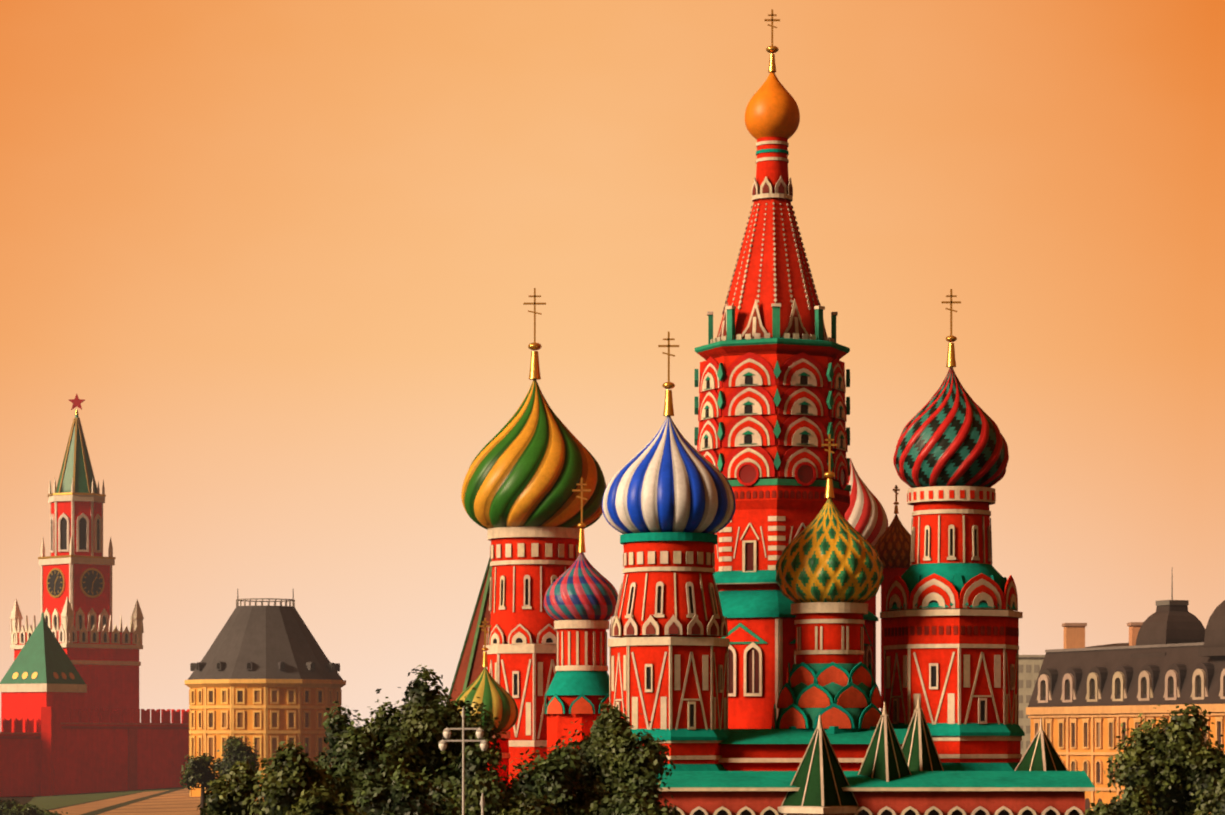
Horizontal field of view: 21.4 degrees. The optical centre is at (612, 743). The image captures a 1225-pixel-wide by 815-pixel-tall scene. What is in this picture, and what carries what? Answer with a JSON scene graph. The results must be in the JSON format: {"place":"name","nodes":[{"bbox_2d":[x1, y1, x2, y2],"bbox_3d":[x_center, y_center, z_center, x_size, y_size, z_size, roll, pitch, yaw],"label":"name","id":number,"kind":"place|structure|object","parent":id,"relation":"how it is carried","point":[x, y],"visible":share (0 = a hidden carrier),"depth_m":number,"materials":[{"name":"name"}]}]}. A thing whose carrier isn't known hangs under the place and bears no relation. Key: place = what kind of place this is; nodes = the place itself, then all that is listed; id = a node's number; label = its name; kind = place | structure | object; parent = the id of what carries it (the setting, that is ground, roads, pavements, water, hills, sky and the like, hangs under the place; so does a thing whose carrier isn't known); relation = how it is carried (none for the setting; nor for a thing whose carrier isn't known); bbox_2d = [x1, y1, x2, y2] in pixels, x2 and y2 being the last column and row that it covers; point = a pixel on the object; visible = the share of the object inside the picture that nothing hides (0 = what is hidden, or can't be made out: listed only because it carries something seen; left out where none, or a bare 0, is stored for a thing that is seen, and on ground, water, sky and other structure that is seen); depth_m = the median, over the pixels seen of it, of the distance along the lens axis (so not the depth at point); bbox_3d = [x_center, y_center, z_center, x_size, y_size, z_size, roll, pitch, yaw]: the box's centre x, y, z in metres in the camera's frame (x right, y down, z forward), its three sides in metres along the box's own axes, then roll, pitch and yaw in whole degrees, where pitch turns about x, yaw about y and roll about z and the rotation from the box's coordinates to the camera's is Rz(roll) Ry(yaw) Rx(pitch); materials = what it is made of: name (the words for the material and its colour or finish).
{"place":"outdoors","nodes":[
{"label":"outdoors","id":0,"kind":"place"},
{"bbox_2d":[24,787,206,814],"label":"road","id":1,"kind":"structure","parent":0,"point":[171,801],"depth_m":438.27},
{"bbox_2d":[0,796,1152,814],"bbox_3d":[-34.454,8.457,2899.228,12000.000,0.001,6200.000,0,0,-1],"label":"ground","id":2,"kind":"structure","parent":0,"point":[24,800],"depth_m":487.34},
{"bbox_2d":[0,394,189,796],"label":"clock tower","id":3,"kind":"structure","parent":2,"relation":"on","point":[70,709],"depth_m":536.31,"materials":[{"name":"red brick"}]},
{"bbox_2d":[185,588,345,802],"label":"ochre building","id":4,"kind":"structure","parent":2,"relation":"on","point":[266,680],"depth_m":460.56,"materials":[{"name":"yellow paint"}]},
{"bbox_2d":[438,707,487,814],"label":"street lamps","id":5,"kind":"object","parent":2,"relation":"on","point":[479,733],"visible":1,"depth_m":149.30,"materials":[{"name":"metal"}]},
{"bbox_2d":[0,665,1224,814],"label":"trees","id":6,"kind":"object","parent":2,"relation":"on","point":[397,762],"visible":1,"depth_m":188.80,"materials":[{"name":"green plant"}]},
{"bbox_2d":[446,9,1094,814],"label":"cathedral","id":7,"kind":"structure","parent":2,"relation":"on","point":[768,551],"depth_m":239.39,"materials":[{"name":"brick"}]},
{"bbox_2d":[1019,575,1224,814],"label":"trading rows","id":8,"kind":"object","parent":2,"relation":"on","point":[1079,698],"visible":0.52,"depth_m":398.06,"materials":[{"name":"beige stone"}]},
{"bbox_2d":[0,0,1224,732],"label":"sky","id":9,"kind":"structure","parent":0,"point":[282,259],"materials":[{"name":"orange"}]}
]}

